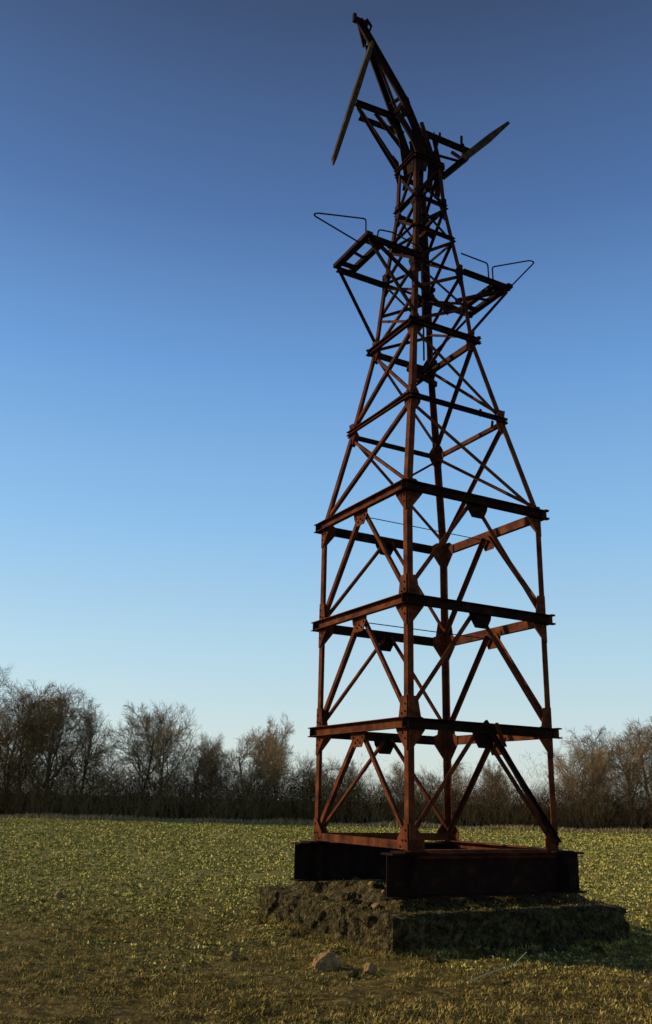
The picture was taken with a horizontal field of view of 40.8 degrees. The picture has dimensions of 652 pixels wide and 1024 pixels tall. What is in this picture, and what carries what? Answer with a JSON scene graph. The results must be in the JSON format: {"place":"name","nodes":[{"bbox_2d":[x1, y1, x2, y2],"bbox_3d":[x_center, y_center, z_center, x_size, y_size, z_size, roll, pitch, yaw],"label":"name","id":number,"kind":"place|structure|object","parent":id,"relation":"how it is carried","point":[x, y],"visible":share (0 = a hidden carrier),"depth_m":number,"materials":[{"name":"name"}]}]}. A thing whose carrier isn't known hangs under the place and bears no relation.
{"place":"outdoors","nodes":[
{"label":"outdoors","id":0,"kind":"place"},
{"bbox_2d":[0,796,651,1023],"bbox_3d":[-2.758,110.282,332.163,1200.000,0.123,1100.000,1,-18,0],"label":"ground","id":1,"kind":"structure","parent":0,"point":[373,989],"depth_m":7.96,"materials":[{"name":"green plant"}]},
{"bbox_2d":[0,664,41,765],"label":"bare tree","id":2,"kind":"object","parent":1,"relation":"on","point":[8,739],"visible":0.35,"depth_m":57.25,"materials":[{"name":"brown plant"}]},
{"bbox_2d":[0,679,76,786],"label":"bare tree","id":3,"kind":"object","parent":1,"relation":"on","point":[22,690],"visible":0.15,"depth_m":58.14,"materials":[{"name":"brown plant"}]},
{"bbox_2d":[0,681,102,811],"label":"bare tree","id":4,"kind":"object","parent":1,"relation":"on","point":[59,726],"visible":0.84,"depth_m":54.46,"materials":[{"name":"brown plant"}]},
{"bbox_2d":[55,891,63,898],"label":"boulder","id":5,"kind":"object","parent":1,"relation":"on","point":[59,894],"visible":1,"depth_m":12.27,"materials":[{"name":"beige stone"}]},
{"bbox_2d":[0,679,126,813],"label":"bare tree","id":6,"kind":"object","parent":1,"relation":"on","point":[4,726],"visible":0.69,"depth_m":54.84,"materials":[{"name":"brown plant"}]},
{"bbox_2d":[38,697,143,797],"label":"bare tree","id":7,"kind":"object","parent":1,"relation":"on","point":[89,713],"visible":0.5,"depth_m":57.32,"materials":[{"name":"brown plant"}]},
{"bbox_2d":[61,700,216,818],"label":"bare tree","id":8,"kind":"object","parent":1,"relation":"on","point":[136,742],"visible":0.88,"depth_m":54.21,"materials":[{"name":"brown plant"}]},
{"bbox_2d":[126,701,201,812],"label":"bare tree","id":9,"kind":"object","parent":1,"relation":"on","point":[158,718],"visible":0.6,"depth_m":55.66,"materials":[{"name":"brown plant"}]},
{"bbox_2d":[165,732,226,800],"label":"bare tree","id":10,"kind":"object","parent":1,"relation":"on","point":[204,757],"visible":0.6,"depth_m":56.17,"materials":[{"name":"brown plant"}]},
{"bbox_2d":[186,742,235,809],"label":"bare tree","id":11,"kind":"object","parent":1,"relation":"on","point":[211,770],"visible":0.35,"depth_m":56.46,"materials":[{"name":"brown plant"}]},
{"bbox_2d":[228,951,238,959],"bbox_3d":[-0.852,4.101,8.119,0.101,0.070,0.074,8,-19,-20],"label":"boulder","id":12,"kind":"object","parent":1,"relation":"on","point":[233,955],"visible":0.98,"depth_m":8.10,"materials":[{"name":"beige stone"}]},
{"bbox_2d":[189,726,292,816],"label":"bare tree","id":13,"kind":"object","parent":1,"relation":"on","point":[249,746],"visible":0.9,"depth_m":54.75,"materials":[{"name":"brown plant"}]},
{"bbox_2d":[253,712,294,779],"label":"bare tree","id":14,"kind":"object","parent":1,"relation":"on","point":[276,740],"visible":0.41,"depth_m":60.39,"materials":[{"name":"brown plant"}]},
{"bbox_2d":[244,732,323,806],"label":"bare tree","id":15,"kind":"object","parent":1,"relation":"on","point":[278,747],"visible":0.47,"depth_m":56.59,"materials":[{"name":"brown plant"}]},
{"bbox_2d":[292,931,299,936],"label":"rubble stone","id":16,"kind":"object","parent":1,"relation":"on","point":[295,933],"visible":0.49,"depth_m":9.43,"materials":[{"name":"stone"}]},
{"bbox_2d":[285,757,340,805],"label":"bare tree","id":17,"kind":"object","parent":1,"relation":"on","point":[309,771],"visible":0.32,"depth_m":58.06,"materials":[{"name":"brown plant"}]},
{"bbox_2d":[0,817,651,870],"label":"crop leaves","id":18,"kind":"object","parent":1,"relation":"on","point":[570,838],"visible":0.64,"depth_m":32.72,"materials":[{"name":"green plant"}]},
{"bbox_2d":[0,743,651,831],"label":"hedgerow shrubs","id":19,"kind":"object","parent":1,"relation":"on","point":[580,807],"visible":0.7,"depth_m":52.73,"materials":[{"name":"brown plant"}]},
{"bbox_2d":[0,855,651,992],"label":"crop leaves","id":20,"kind":"object","parent":1,"relation":"on","point":[198,864],"visible":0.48,"depth_m":13.80,"materials":[{"name":"green plant"}]},
{"bbox_2d":[311,951,341,971],"bbox_3d":[0.016,3.997,7.744,0.221,0.198,0.295,-11,-13,35],"label":"boulder","id":21,"kind":"object","parent":1,"relation":"on","point":[326,961],"visible":0.79,"depth_m":7.69,"materials":[{"name":"beige stone"}]},
{"bbox_2d":[330,948,339,953],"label":"rubble stone","id":22,"kind":"object","parent":1,"relation":"on","point":[333,950],"visible":0.56,"depth_m":8.51,"materials":[{"name":"stone"}]},
{"bbox_2d":[347,969,358,977],"bbox_3d":[0.226,3.925,7.451,0.096,0.070,0.106,10,-20,-25],"label":"boulder","id":23,"kind":"object","parent":1,"relation":"on","point":[352,973],"visible":1,"depth_m":7.42,"materials":[{"name":"stone"}]},
{"bbox_2d":[326,760,390,801],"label":"bare tree","id":24,"kind":"object","parent":1,"relation":"on","point":[351,773],"visible":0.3,"depth_m":58.18,"materials":[{"name":"brown plant"}]},
{"bbox_2d":[364,962,376,974],"bbox_3d":[0.381,3.978,7.630,0.127,0.119,0.094,14,-22,-34],"label":"boulder","id":25,"kind":"object","parent":1,"relation":"on","point":[370,968],"visible":0.94,"depth_m":7.60,"materials":[{"name":"beige stone"}]},
{"bbox_2d":[383,759,435,802],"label":"bare tree","id":26,"kind":"object","parent":1,"relation":"on","point":[395,772],"visible":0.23,"depth_m":57.81,"materials":[{"name":"brown plant"}]},
{"bbox_2d":[428,954,440,962],"bbox_3d":[1.011,4.177,8.185,0.105,0.100,0.121,-8,-20,25],"label":"rubble stone","id":27,"kind":"object","parent":1,"relation":"on","point":[434,957],"visible":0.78,"depth_m":8.16,"materials":[{"name":"stone"}]},
{"bbox_2d":[258,879,629,954],"bbox_3d":[1.266,4.678,10.376,3.227,0.688,3.107,11,-20,-27],"label":"concrete foundation","id":28,"kind":"object","parent":1,"relation":"on","point":[387,930],"visible":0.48,"depth_m":9.23,"materials":[{"name":"grey concrete"}]},
{"bbox_2d":[342,880,350,887],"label":"rubble stone","id":29,"kind":"object","parent":28,"relation":"on","point":[346,883],"visible":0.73,"depth_m":9.90,"materials":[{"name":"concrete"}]},
{"bbox_2d":[345,891,355,900],"bbox_3d":[0.270,4.183,9.546,0.114,0.101,0.132,-29,-26,27],"label":"rubble stone","id":30,"kind":"object","parent":28,"relation":"on","point":[349,896],"visible":0.88,"depth_m":9.52,"materials":[{"name":"stone"}]},
{"bbox_2d":[349,899,359,903],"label":"rubble stone","id":31,"kind":"object","parent":28,"relation":"on","point":[352,901],"visible":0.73,"depth_m":9.32,"materials":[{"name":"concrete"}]},
{"bbox_2d":[349,880,359,885],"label":"rubble stone","id":32,"kind":"object","parent":28,"relation":"on","point":[352,882],"visible":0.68,"depth_m":9.80,"materials":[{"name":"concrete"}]},
{"bbox_2d":[351,876,360,880],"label":"rubble stone","id":33,"kind":"object","parent":28,"relation":"on","point":[356,878],"visible":0.55,"depth_m":10.29,"materials":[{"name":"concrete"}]},
{"bbox_2d":[365,902,372,907],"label":"rubble stone","id":34,"kind":"object","parent":28,"relation":"on","point":[368,904],"visible":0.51,"depth_m":9.03,"materials":[{"name":"stone"}]},
{"bbox_2d":[371,882,376,888],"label":"rubble stone","id":35,"kind":"object","parent":28,"relation":"on","point":[373,885],"visible":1,"depth_m":9.45,"materials":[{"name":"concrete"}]},
{"bbox_2d":[371,903,380,908],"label":"rubble stone","id":36,"kind":"object","parent":28,"relation":"on","point":[375,905],"visible":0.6,"depth_m":8.98,"materials":[{"name":"beige stone"}]},
{"bbox_2d":[380,893,388,900],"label":"rubble stone","id":37,"kind":"object","parent":28,"relation":"on","point":[383,899],"visible":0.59,"depth_m":9.08,"materials":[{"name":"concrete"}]},
{"bbox_2d":[264,878,609,916],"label":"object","id":38,"kind":"structure","parent":28,"relation":"on","point":[306,892],"depth_m":9.58,"materials":[{"name":"green plant"}]},
{"bbox_2d":[290,12,586,899],"bbox_3d":[1.283,-1.837,12.001,3.714,12.855,2.310,11,-20,-27],"label":"lattice pylon","id":39,"kind":"object","parent":28,"relation":"on","point":[408,862],"visible":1,"depth_m":11.14,"materials":[{"name":"metal"}]},
{"bbox_2d":[417,760,481,802],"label":"bare tree","id":40,"kind":"object","parent":1,"relation":"on","point":[458,775],"visible":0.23,"depth_m":58.33,"materials":[{"name":"brown plant"}]},
{"bbox_2d":[477,947,486,955],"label":"rubble stone","id":41,"kind":"object","parent":1,"relation":"on","point":[482,950],"visible":0.7,"depth_m":8.45,"materials":[{"name":"stone"}]},
{"bbox_2d":[487,949,495,954],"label":"rubble stone","id":42,"kind":"object","parent":1,"relation":"on","point":[490,951],"visible":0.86,"depth_m":8.43,"materials":[{"name":"stone"}]},
{"bbox_2d":[476,758,514,807],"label":"bare tree","id":43,"kind":"object","parent":1,"relation":"on","point":[489,772],"visible":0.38,"depth_m":57.23,"materials":[{"name":"brown plant"}]},
{"bbox_2d":[467,952,526,983],"bbox_3d":[1.477,3.868,7.461,0.033,0.139,0.987,-14,-24,39],"label":"dead stick","id":44,"kind":"object","parent":1,"relation":"on","point":[495,970],"visible":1,"depth_m":7.37,"materials":[{"name":"wood"}]},
{"bbox_2d":[525,949,533,955],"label":"rubble stone","id":45,"kind":"object","parent":1,"relation":"on","point":[530,951],"visible":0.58,"depth_m":8.70,"materials":[{"name":"stone"}]},
{"bbox_2d":[542,943,555,949],"bbox_3d":[2.264,4.435,8.910,0.151,0.109,0.114,30,-37,-28],"label":"rubble stone","id":46,"kind":"object","parent":1,"relation":"on","point":[545,945],"visible":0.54,"depth_m":8.90,"materials":[{"name":"stone"}]},
{"bbox_2d":[545,946,553,951],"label":"rubble stone","id":47,"kind":"object","parent":1,"relation":"on","point":[549,948],"visible":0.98,"depth_m":8.80,"materials":[{"name":"stone"}]},
{"bbox_2d":[555,944,569,951],"bbox_3d":[2.391,4.426,8.869,0.153,0.103,0.119,-11,-37,11],"label":"rubble stone","id":48,"kind":"object","parent":1,"relation":"on","point":[563,947],"visible":0.74,"depth_m":8.84,"materials":[{"name":"stone"}]},
{"bbox_2d":[540,740,615,825],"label":"bare tree","id":49,"kind":"object","parent":1,"relation":"on","point":[601,755],"visible":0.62,"depth_m":55.17,"materials":[{"name":"brown plant"}]},
{"bbox_2d":[544,724,650,804],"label":"bare tree","id":50,"kind":"object","parent":1,"relation":"on","point":[582,740],"visible":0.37,"depth_m":57.64,"materials":[{"name":"brown plant"}]},
{"bbox_2d":[592,945,603,952],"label":"rubble stone","id":51,"kind":"object","parent":1,"relation":"on","point":[596,948],"visible":0.84,"depth_m":9.00,"materials":[{"name":"stone"}]},
{"bbox_2d":[565,718,651,823],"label":"bare tree","id":52,"kind":"object","parent":1,"relation":"on","point":[633,755],"visible":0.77,"depth_m":54.77,"materials":[{"name":"brown plant"}]},
{"bbox_2d":[603,717,651,801],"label":"bare tree","id":53,"kind":"object","parent":1,"relation":"on","point":[648,728],"visible":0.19,"depth_m":56.60,"materials":[{"name":"brown plant"}]},
{"bbox_2d":[0,812,651,834],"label":"dry verge grass","id":54,"kind":"structure","parent":0,"point":[392,824],"depth_m":49.63,"materials":[{"name":"plant"}]},
{"bbox_2d":[0,0,651,806],"label":"sky","id":55,"kind":"structure","parent":0,"point":[184,362],"materials":[{"name":"blue"}]},
{"bbox_2d":[237,911,649,960],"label":"slab edge grass","id":56,"kind":"structure","parent":0,"point":[366,948],"depth_m":9.04,"materials":[{"name":"green plant"}]}
]}

